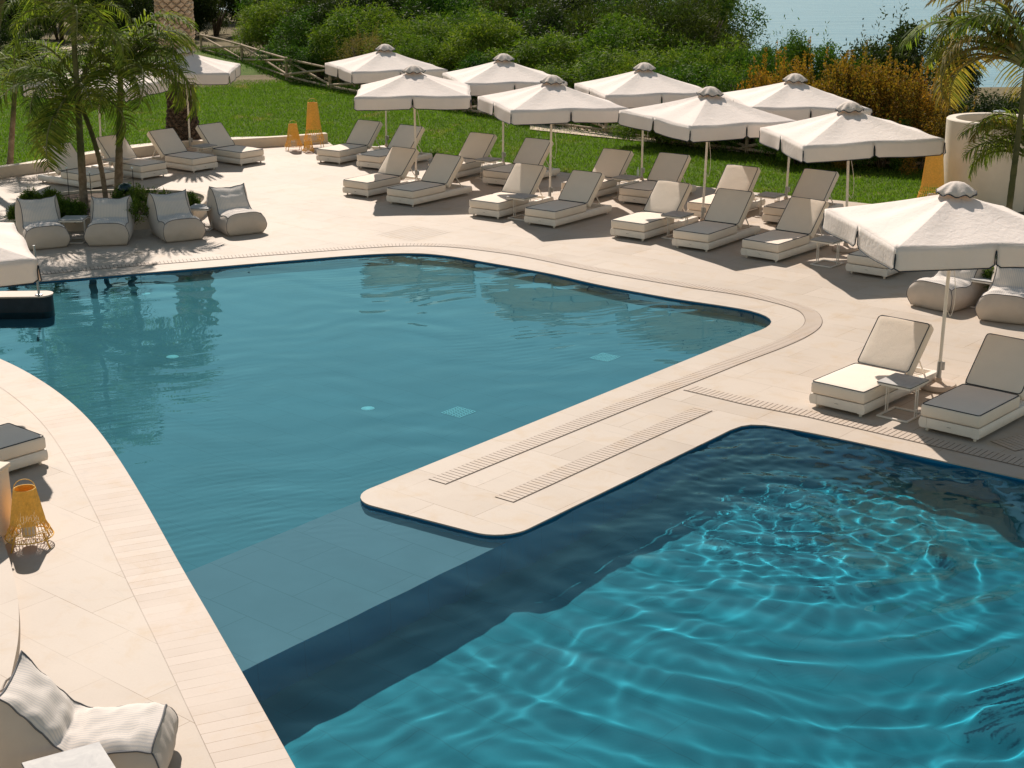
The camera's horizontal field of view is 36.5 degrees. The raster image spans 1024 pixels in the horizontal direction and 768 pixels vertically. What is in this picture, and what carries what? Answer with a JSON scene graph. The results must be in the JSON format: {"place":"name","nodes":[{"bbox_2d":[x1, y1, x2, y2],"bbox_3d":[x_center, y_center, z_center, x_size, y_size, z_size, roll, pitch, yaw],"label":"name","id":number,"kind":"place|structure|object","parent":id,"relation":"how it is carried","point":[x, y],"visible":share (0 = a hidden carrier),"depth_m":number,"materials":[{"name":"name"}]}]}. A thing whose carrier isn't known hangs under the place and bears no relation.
{"place":"outdoors","nodes":[
{"label":"outdoors","id":0,"kind":"place"},
{"bbox_2d":[0,51,1012,209],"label":"lawn","id":1,"kind":"structure","parent":0,"point":[246,71],"depth_m":47.13,"materials":[{"name":"plant"}]},
{"bbox_2d":[0,42,47,164],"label":"palm tree","id":2,"kind":"object","parent":1,"relation":"on","point":[10,156],"visible":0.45,"depth_m":42.18,"materials":[{"name":"green plant"}]},
{"bbox_2d":[154,0,201,140],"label":"date palm","id":3,"kind":"object","parent":1,"relation":"on","point":[178,122],"visible":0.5,"depth_m":44.93,"materials":[{"name":"brown plant"}]},
{"bbox_2d":[0,254,1023,767],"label":"pool water","id":4,"kind":"structure","parent":0,"point":[762,598],"depth_m":17.10,"materials":[{"name":"blue liquid"}]},
{"bbox_2d":[0,136,1023,767],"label":"pool deck","id":5,"kind":"structure","parent":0,"point":[86,636],"depth_m":23.41,"materials":[{"name":"stone"}]},
{"bbox_2d":[0,536,19,693],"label":"raised step","id":6,"kind":"object","parent":5,"relation":"on","point":[9,631],"visible":0.78,"depth_m":15.12,"materials":[{"name":"stone"}]},
{"bbox_2d":[0,461,15,544],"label":"pier","id":7,"kind":"structure","parent":6,"relation":"on","point":[5,501],"depth_m":17.17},
{"bbox_2d":[0,222,41,287],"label":"parasol","id":8,"kind":"object","parent":5,"relation":"on","point":[19,265],"visible":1,"depth_m":20.20,"materials":[{"name":"fabric"}]},
{"bbox_2d":[0,423,47,470],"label":"sun lounger","id":9,"kind":"object","parent":5,"relation":"on","point":[20,447],"visible":1,"depth_m":19.49,"materials":[{"name":"fabric"}]},
{"bbox_2d":[4,479,53,553],"bbox_3d":[-5.359,1.412,17.129,0.534,0.777,0.534,-6,18,-16],"label":"lantern","id":10,"kind":"object","parent":5,"relation":"on","point":[26,503],"visible":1,"depth_m":17.01,"materials":[{"name":"orange wicker"}]},
{"bbox_2d":[15,194,70,249],"bbox_3d":[-9.846,-3.398,32.484,0.921,0.932,1.244,-8,19,-23],"label":"beanbag chair","id":11,"kind":"object","parent":5,"relation":"on","point":[39,225],"visible":0.91,"depth_m":32.45,"materials":[{"name":"fabric"}]},
{"bbox_2d":[21,742,115,767],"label":"side table","id":12,"kind":"object","parent":5,"relation":"on","point":[94,755],"visible":1,"depth_m":11.90,"materials":[{"name":"white metal"}]},
{"bbox_2d":[38,142,114,189],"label":"sun lounger","id":13,"kind":"object","parent":5,"relation":"on","point":[60,175],"visible":0.66,"depth_m":39.39,"materials":[{"name":"fabric"}]},
{"bbox_2d":[0,650,177,767],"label":"beanbag chair","id":14,"kind":"object","parent":5,"relation":"on","point":[42,714],"visible":0.94,"depth_m":12.29,"materials":[{"name":"fabric"}]},
{"bbox_2d":[5,189,206,230],"bbox_3d":[-9.236,-4.007,35.529,4.440,0.300,3.540,-1,17,0],"label":"planter","id":15,"kind":"object","parent":5,"relation":"on","point":[73,226],"visible":0.27,"depth_m":35.27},
{"bbox_2d":[0,0,133,209],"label":"palm tree","id":16,"kind":"object","parent":15,"relation":"in","point":[74,10],"visible":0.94,"depth_m":33.65,"materials":[{"name":"green plant"}]},
{"bbox_2d":[0,30,158,197],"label":"palm tree","id":17,"kind":"object","parent":15,"relation":"in","point":[63,102],"visible":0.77,"depth_m":34.21,"materials":[{"name":"green plant"}]},
{"bbox_2d":[52,9,204,194],"bbox_3d":[-8.770,-6.348,35.864,3.449,4.593,3.837,-1,17,0],"label":"palm tree","id":18,"kind":"object","parent":15,"relation":"in","point":[149,35],"visible":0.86,"depth_m":35.04,"materials":[{"name":"green plant"}]},
{"bbox_2d":[84,195,134,245],"bbox_3d":[-8.504,-3.467,32.755,0.929,0.873,1.250,-3,17,-6],"label":"beanbag chair","id":19,"kind":"object","parent":5,"relation":"on","point":[112,221],"visible":1,"depth_m":32.46,"materials":[{"name":"fabric"}]},
{"bbox_2d":[91,134,167,179],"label":"sun lounger","id":20,"kind":"object","parent":5,"relation":"on","point":[143,168],"visible":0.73,"depth_m":40.66,"materials":[{"name":"fabric"}]},
{"bbox_2d":[0,359,294,767],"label":"coping","id":21,"kind":"object","parent":5,"relation":"on","point":[234,726],"visible":1,"depth_m":15.88,"materials":[{"name":"stone"}]},
{"bbox_2d":[0,132,327,177],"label":"wall","id":22,"kind":"structure","parent":5,"relation":"on","point":[90,158],"depth_m":44.15,"materials":[{"name":"beige stone"}]},
{"bbox_2d":[147,189,205,242],"bbox_3d":[-7.172,-3.600,33.066,0.922,0.913,1.252,-10,19,-26],"label":"beanbag chair","id":23,"kind":"object","parent":5,"relation":"on","point":[171,217],"visible":1,"depth_m":32.95,"materials":[{"name":"fabric"}]},
{"bbox_2d":[143,128,217,172],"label":"sun lounger","id":24,"kind":"object","parent":5,"relation":"on","point":[170,147],"visible":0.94,"depth_m":41.78,"materials":[{"name":"fabric"}]},
{"bbox_2d":[144,46,240,151],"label":"parasol","id":25,"kind":"object","parent":5,"relation":"on","point":[209,71],"visible":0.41,"depth_m":43.29,"materials":[{"name":"fabric"}]},
{"bbox_2d":[195,122,264,165],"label":"sun lounger","id":26,"kind":"object","parent":5,"relation":"on","point":[227,149],"visible":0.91,"depth_m":42.78,"materials":[{"name":"fabric"}]},
{"bbox_2d":[206,183,266,235],"bbox_3d":[-5.982,-3.798,33.629,0.921,0.932,1.244,-10,20,-29],"label":"beanbag chair","id":27,"kind":"object","parent":5,"relation":"on","point":[231,212],"visible":1,"depth_m":33.53,"materials":[{"name":"beige fabric"}]},
{"bbox_2d":[316,119,386,163],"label":"sun lounger","id":28,"kind":"object","parent":5,"relation":"on","point":[362,136],"visible":0.96,"depth_m":43.03,"materials":[{"name":"white fabric"}]},
{"bbox_2d":[342,146,421,197],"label":"sun lounger","id":29,"kind":"object","parent":5,"relation":"on","point":[395,166],"visible":0.94,"depth_m":38.12,"materials":[{"name":"fabric"}]},
{"bbox_2d":[324,44,447,147],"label":"parasol","id":30,"kind":"object","parent":5,"relation":"on","point":[384,62],"visible":0.81,"depth_m":43.23,"materials":[{"name":"fabric"}]},
{"bbox_2d":[356,124,431,168],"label":"sun lounger","id":31,"kind":"object","parent":5,"relation":"on","point":[403,136],"visible":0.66,"depth_m":42.12,"materials":[{"name":"fabric"}]},
{"bbox_2d":[354,65,471,179],"bbox_3d":[-2.404,-6.395,38.448,2.840,2.982,2.846,-1,17,-2],"label":"parasol","id":32,"kind":"object","parent":5,"relation":"on","point":[422,91],"visible":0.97,"depth_m":37.08,"materials":[{"name":"fabric"}]},
{"bbox_2d":[386,153,471,206],"bbox_3d":[-1.972,-4.904,37.011,0.876,0.976,2.126,13,22,37],"label":"sun lounger","id":33,"kind":"object","parent":5,"relation":"on","point":[438,177],"visible":1,"depth_m":36.99,"materials":[{"name":"fabric"}]},
{"bbox_2d":[40,243,822,483],"bbox_3d":[-1.766,-1.406,27.355,10.102,0.006,14.827,-15,22,-38],"label":"drain grating","id":34,"kind":"object","parent":5,"relation":"on","point":[813,322],"visible":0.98,"depth_m":24.51,"materials":[{"name":"stone"}]},
{"bbox_2d":[428,132,503,178],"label":"sun lounger","id":35,"kind":"object","parent":5,"relation":"on","point":[476,145],"visible":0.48,"depth_m":40.57,"materials":[{"name":"fabric"}]},
{"bbox_2d":[442,53,567,164],"bbox_3d":[-0.231,-7.235,41.071,2.840,2.984,2.846,-3,18,-12],"label":"parasol","id":36,"kind":"object","parent":5,"relation":"on","point":[503,73],"visible":0.65,"depth_m":39.98,"materials":[{"name":"fabric"}]},
{"bbox_2d":[468,163,553,218],"bbox_3d":[-0.011,-4.454,35.490,0.876,0.976,2.126,12,21,35],"label":"sun lounger","id":37,"kind":"object","parent":5,"relation":"on","point":[525,178],"visible":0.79,"depth_m":35.52,"materials":[{"name":"fabric"}]},
{"bbox_2d":[482,137,559,184],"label":"sun lounger","id":38,"kind":"object","parent":5,"relation":"on","point":[535,151],"visible":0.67,"depth_m":39.47,"materials":[{"name":"fabric"}]},
{"bbox_2d":[477,75,628,199],"bbox_3d":[0.903,-5.643,35.904,2.840,2.982,2.846,-4,18,-16],"label":"parasol","id":39,"kind":"object","parent":5,"relation":"on","point":[551,100],"visible":0.94,"depth_m":34.72,"materials":[{"name":"fabric"}]},
{"bbox_2d":[524,170,611,227],"bbox_3d":[1.257,-4.146,34.450,0.876,0.976,2.126,13,22,37],"label":"sun lounger","id":40,"kind":"object","parent":5,"relation":"on","point":[576,197],"visible":1,"depth_m":34.43,"materials":[{"name":"fabric"}]},
{"bbox_2d":[560,148,638,197],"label":"sun lounger","id":41,"kind":"object","parent":5,"relation":"on","point":[610,163],"visible":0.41,"depth_m":37.63,"materials":[{"name":"fabric"}]},
{"bbox_2d":[495,407,711,501],"bbox_3d":[1.286,0.855,19.956,0.294,0.006,4.350,13,22,38],"label":"drain grating","id":42,"kind":"object","parent":5,"relation":"on","point":[515,494],"visible":1,"depth_m":19.75,"materials":[{"name":"stone"}]},
{"bbox_2d":[574,62,701,181],"bbox_3d":[3.245,-6.448,38.409,2.840,2.982,2.846,-4,18,-13],"label":"parasol","id":43,"kind":"object","parent":5,"relation":"on","point":[643,84],"visible":0.72,"depth_m":37.31,"materials":[{"name":"fabric"}]},
{"bbox_2d":[610,180,698,240],"bbox_3d":[3.055,-3.738,33.068,0.876,0.976,2.126,12,22,36],"label":"sun lounger","id":44,"kind":"object","parent":5,"relation":"on","point":[665,196],"visible":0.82,"depth_m":33.07,"materials":[{"name":"fabric"}]},
{"bbox_2d":[618,152,695,203],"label":"sun lounger","id":45,"kind":"object","parent":5,"relation":"on","point":[670,166],"visible":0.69,"depth_m":36.87,"materials":[{"name":"fabric"}]},
{"bbox_2d":[617,86,795,222],"bbox_3d":[4.171,-4.877,33.301,2.840,2.990,2.846,-7,19,-26],"label":"parasol","id":46,"kind":"object","parent":5,"relation":"on","point":[708,114],"visible":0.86,"depth_m":32.29,"materials":[{"name":"fabric"}]},
{"bbox_2d":[672,188,760,251],"bbox_3d":[4.239,-3.424,32.013,0.876,0.976,2.126,12,21,36],"label":"sun lounger","id":47,"kind":"object","parent":5,"relation":"on","point":[721,224],"visible":0.98,"depth_m":32.01,"materials":[{"name":"fabric"}]},
{"bbox_2d":[686,164,765,217],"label":"sun lounger","id":48,"kind":"object","parent":5,"relation":"on","point":[739,177],"visible":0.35,"depth_m":35.15,"materials":[{"name":"fabric"}]},
{"bbox_2d":[741,196,828,261],"bbox_3d":[5.541,-3.129,31.015,0.876,0.976,2.126,14,23,39],"label":"sun lounger","id":49,"kind":"object","parent":5,"relation":"on","point":[793,233],"visible":0.95,"depth_m":30.96,"materials":[{"name":"fabric"}]},
{"bbox_2d":[721,73,871,202],"bbox_3d":[6.403,-5.628,35.652,2.840,2.983,2.846,-1,17,-6],"label":"parasol","id":50,"kind":"object","parent":5,"relation":"on","point":[793,96],"visible":0.74,"depth_m":34.59,"materials":[{"name":"fabric"}]},
{"bbox_2d":[762,168,843,222],"bbox_3d":[6.460,-4.163,34.312,0.876,0.976,2.126,13,22,37],"label":"sun lounger","id":51,"kind":"object","parent":5,"relation":"on","point":[818,184],"visible":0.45,"depth_m":34.46,"materials":[{"name":"fabric"}]},
{"bbox_2d":[759,101,945,252],"bbox_3d":[6.657,-4.103,30.745,2.840,2.972,2.846,-4,17,-7],"label":"parasol","id":52,"kind":"object","parent":5,"relation":"on","point":[848,131],"visible":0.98,"depth_m":29.53,"materials":[{"name":"fabric"}]},
{"bbox_2d":[684,385,1023,466],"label":"drain grating","id":53,"kind":"object","parent":5,"relation":"on","point":[961,448],"visible":1,"depth_m":20.75,"materials":[{"name":"stone"}]},
{"bbox_2d":[846,250,897,278],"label":"sun lounger","id":54,"kind":"object","parent":5,"relation":"on","point":[859,261],"visible":0.23,"depth_m":28.97,"materials":[{"name":"fabric"}]},
{"bbox_2d":[809,315,936,416],"bbox_3d":[5.169,-0.309,21.939,0.876,0.976,2.126,15,23,40],"label":"sun lounger","id":55,"kind":"object","parent":5,"relation":"on","point":[892,345],"visible":0.91,"depth_m":21.91,"materials":[{"name":"fabric"}]},
{"bbox_2d":[876,373,928,422],"bbox_3d":[5.311,0.187,21.122,0.505,0.503,0.525,14,23,40],"label":"side table","id":56,"kind":"object","parent":5,"relation":"on","point":[903,381],"visible":0.91,"depth_m":21.02,"materials":[{"name":"metal"}]},
{"bbox_2d":[822,181,1023,392],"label":"parasol","id":57,"kind":"object","parent":5,"relation":"on","point":[952,225],"visible":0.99,"depth_m":20.92,"materials":[{"name":"fabric"}]},
{"bbox_2d":[917,154,943,197],"bbox_3d":[9.517,-4.677,35.033,0.694,1.468,0.694,-6,18,-16],"label":"lantern","id":58,"kind":"object","parent":5,"relation":"on","point":[933,174],"visible":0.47,"depth_m":34.84,"materials":[{"name":"orange wicker"}]},
{"bbox_2d":[906,268,991,312],"bbox_3d":[7.588,-1.835,26.833,1.252,0.913,0.922,-15,22,-38],"label":"beanbag chair","id":59,"kind":"object","parent":5,"relation":"on","point":[927,292],"visible":0.73,"depth_m":26.59,"materials":[{"name":"beige fabric"}]},
{"bbox_2d":[918,333,1023,441],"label":"sun lounger","id":60,"kind":"object","parent":5,"relation":"on","point":[986,398],"visible":1,"depth_m":20.75,"materials":[{"name":"fabric"}]},
{"bbox_2d":[975,264,1023,324],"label":"beanbag chair","id":61,"kind":"object","parent":5,"relation":"on","point":[1001,299],"visible":0.94,"depth_m":25.73,"materials":[{"name":"beige fabric"}]},
{"bbox_3d":[9.425,-2.035,28.519,3.800,0.280,2.200,-15,22,-38],"label":"planter","id":62,"kind":"object","parent":5,"relation":"on","visible":0},
{"bbox_2d":[896,0,1023,209],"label":"palm tree","id":63,"kind":"object","parent":62,"relation":"in","point":[1010,48],"visible":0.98,"depth_m":27.85,"materials":[{"name":"green plant"}]},
{"bbox_2d":[958,107,1023,180],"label":"palm tree","id":64,"kind":"object","parent":62,"relation":"in","point":[996,122],"visible":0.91,"depth_m":28.41,"materials":[{"name":"green plant"}]},
{"bbox_2d":[0,9,1023,214],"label":"ground","id":65,"kind":"structure","parent":0,"point":[227,36],"depth_m":76.49,"materials":[{"name":"green plant"}]},
{"bbox_2d":[106,0,154,36],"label":"shrub","id":66,"kind":"object","parent":65,"relation":"on","point":[138,8],"visible":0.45,"depth_m":79.85,"materials":[{"name":"green plant"}]},
{"bbox_2d":[193,0,247,35],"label":"shrub","id":67,"kind":"object","parent":65,"relation":"on","point":[209,7],"visible":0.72,"depth_m":85.64,"materials":[{"name":"green plant"}]},
{"bbox_2d":[231,0,297,58],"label":"shrub","id":68,"kind":"object","parent":65,"relation":"on","point":[265,14],"visible":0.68,"depth_m":71.92,"materials":[{"name":"green plant"}]},
{"bbox_2d":[251,3,348,69],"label":"shrub","id":69,"kind":"object","parent":65,"relation":"on","point":[300,20],"visible":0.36,"depth_m":65.96,"materials":[{"name":"green plant"}]},
{"bbox_2d":[279,33,353,79],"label":"shrub","id":70,"kind":"object","parent":65,"relation":"on","point":[304,55],"visible":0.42,"depth_m":62.05,"materials":[{"name":"green plant"}]},
{"bbox_2d":[303,0,416,69],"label":"shrub","id":71,"kind":"object","parent":65,"relation":"on","point":[345,22],"visible":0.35,"depth_m":61.75,"materials":[{"name":"green plant"}]},
{"bbox_2d":[310,0,437,48],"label":"shrub","id":72,"kind":"object","parent":65,"relation":"on","point":[330,7],"visible":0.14,"depth_m":65.48,"materials":[{"name":"green plant"}]},
{"bbox_2d":[361,10,478,65],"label":"shrub","id":73,"kind":"object","parent":65,"relation":"on","point":[419,28],"visible":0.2,"depth_m":58.88,"materials":[{"name":"green plant"}]},
{"bbox_2d":[387,23,465,71],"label":"shrub","id":74,"kind":"object","parent":65,"relation":"on","point":[426,54],"visible":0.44,"depth_m":56.31,"materials":[{"name":"green plant"}]},
{"bbox_2d":[394,0,484,26],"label":"shrub","id":75,"kind":"object","parent":65,"relation":"on","point":[443,4],"visible":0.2,"depth_m":66.82,"materials":[{"name":"green plant"}]},
{"bbox_2d":[435,3,538,71],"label":"shrub","id":76,"kind":"object","parent":65,"relation":"on","point":[480,34],"visible":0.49,"depth_m":55.98,"materials":[{"name":"green plant"}]},
{"bbox_2d":[474,0,552,27],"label":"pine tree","id":77,"kind":"object","parent":65,"relation":"on","point":[503,6],"visible":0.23,"depth_m":67.29,"materials":[{"name":"green plant"}]},
{"bbox_2d":[493,0,581,61],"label":"shrub","id":78,"kind":"object","parent":65,"relation":"on","point":[548,18],"visible":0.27,"depth_m":57.26,"materials":[{"name":"green plant"}]},
{"bbox_2d":[476,19,600,85],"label":"shrub","id":79,"kind":"object","parent":65,"relation":"on","point":[525,56],"visible":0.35,"depth_m":53.16,"materials":[{"name":"green plant"}]},
{"bbox_2d":[194,43,924,169],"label":"undergrowth","id":80,"kind":"object","parent":65,"relation":"on","point":[268,71],"visible":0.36,"depth_m":61.31,"materials":[{"name":"green plant"}]},
{"bbox_2d":[199,34,925,164],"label":"wooden fence","id":81,"kind":"object","parent":65,"relation":"on","point":[605,126],"visible":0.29,"depth_m":60.44,"materials":[{"name":"brown wood"}]},
{"bbox_2d":[559,0,660,69],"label":"pine tree","id":82,"kind":"object","parent":65,"relation":"on","point":[582,18],"visible":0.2,"depth_m":58.78,"materials":[{"name":"green plant"}]},
{"bbox_2d":[553,31,682,82],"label":"shrub","id":83,"kind":"object","parent":65,"relation":"on","point":[591,61],"visible":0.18,"depth_m":49.59,"materials":[{"name":"green plant"}]},
{"bbox_2d":[556,1,703,72],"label":"shrub","id":84,"kind":"object","parent":65,"relation":"on","point":[618,34],"visible":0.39,"depth_m":53.32,"materials":[{"name":"green plant"}]},
{"bbox_2d":[653,47,729,86],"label":"shrub","id":85,"kind":"object","parent":65,"relation":"on","point":[700,72],"visible":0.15,"depth_m":45.99,"materials":[{"name":"green plant"}]},
{"bbox_2d":[623,0,773,57],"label":"pine tree","id":86,"kind":"object","parent":65,"relation":"on","point":[686,17],"visible":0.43,"depth_m":54.73,"materials":[{"name":"green plant"}]},
{"bbox_2d":[652,0,770,51],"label":"shrub","id":87,"kind":"object","parent":65,"relation":"on","point":[728,5],"visible":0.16,"depth_m":66.79,"materials":[{"name":"green plant"}]},
{"bbox_2d":[673,33,757,81],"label":"shrub","id":88,"kind":"object","parent":65,"relation":"on","point":[718,56],"visible":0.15,"depth_m":47.95,"materials":[{"name":"green plant"}]},
{"bbox_2d":[689,51,765,150],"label":"shrub","id":89,"kind":"object","parent":65,"relation":"on","point":[727,81],"visible":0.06,"depth_m":43.69,"materials":[{"name":"green plant"}]},
{"bbox_2d":[736,40,817,155],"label":"shrub","id":90,"kind":"object","parent":65,"relation":"on","point":[761,79],"visible":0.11,"depth_m":42.99,"materials":[{"name":"orange plant"}]},
{"bbox_2d":[742,10,827,82],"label":"shrub","id":91,"kind":"object","parent":65,"relation":"on","point":[797,47],"visible":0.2,"depth_m":45.28,"materials":[{"name":"green plant"}]},
{"bbox_2d":[765,36,864,99],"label":"shrub","id":92,"kind":"object","parent":65,"relation":"on","point":[810,81],"visible":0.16,"depth_m":42.17,"materials":[{"name":"orange plant"}]},
{"bbox_2d":[786,21,871,92],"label":"shrub","id":93,"kind":"object","parent":65,"relation":"on","point":[831,53],"visible":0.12,"depth_m":44.63,"materials":[{"name":"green plant"}]},
{"bbox_2d":[818,39,906,118],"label":"shrub","id":94,"kind":"object","parent":65,"relation":"on","point":[854,95],"visible":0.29,"depth_m":41.50,"materials":[{"name":"orange plant"}]},
{"bbox_2d":[840,0,951,112],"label":"pine tree","id":95,"kind":"object","parent":65,"relation":"on","point":[882,53],"visible":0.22,"depth_m":46.66,"materials":[{"name":"green plant"}]},
{"bbox_2d":[849,44,943,165],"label":"shrub","id":96,"kind":"object","parent":65,"relation":"on","point":[910,100],"visible":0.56,"depth_m":40.97,"materials":[{"name":"orange plant"}]},
{"bbox_2d":[889,105,946,174],"bbox_3d":[10.579,-6.353,40.394,2.176,1.830,2.066,-5,18,-14],"label":"shrub","id":97,"kind":"object","parent":65,"relation":"on","point":[938,126],"visible":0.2,"depth_m":39.98,"materials":[{"name":"orange plant"}]},
{"bbox_2d":[875,57,976,159],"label":"shrub","id":98,"kind":"object","parent":65,"relation":"on","point":[945,114],"visible":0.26,"depth_m":40.97,"materials":[{"name":"orange plant"}]},
{"bbox_2d":[910,20,985,108],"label":"shrub","id":99,"kind":"object","parent":65,"relation":"on","point":[975,77],"visible":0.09,"depth_m":48.98,"materials":[{"name":"orange plant"}]},
{"bbox_2d":[934,81,1007,135],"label":"shrub","id":100,"kind":"object","parent":65,"relation":"on","point":[985,104],"visible":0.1,"depth_m":42.13,"materials":[{"name":"green plant"}]},
{"bbox_2d":[944,110,1023,211],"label":"shower enclosure","id":101,"kind":"object","parent":65,"relation":"on","point":[990,185],"visible":0.54,"depth_m":35.10,"materials":[{"name":"concrete"}]},
{"bbox_2d":[35,254,1023,536],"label":"pool wall","id":102,"kind":"structure","parent":0,"point":[621,484],"depth_m":20.55,"materials":[{"name":"tile"}]},
{"bbox_2d":[132,0,1023,86],"bbox_3d":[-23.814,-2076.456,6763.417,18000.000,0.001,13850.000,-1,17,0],"label":"sea","id":103,"kind":"structure","parent":0,"point":[843,18],"depth_m":277.67,"materials":[{"name":"liquid"}]},
{"label":"pool floor","id":104,"kind":"structure","parent":0,"visible":0},
{"bbox_2d":[0,245,53,312],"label":"pool island","id":105,"kind":"structure","parent":104,"relation":"on","point":[38,300],"depth_m":27.21,"materials":[{"name":"tile"}]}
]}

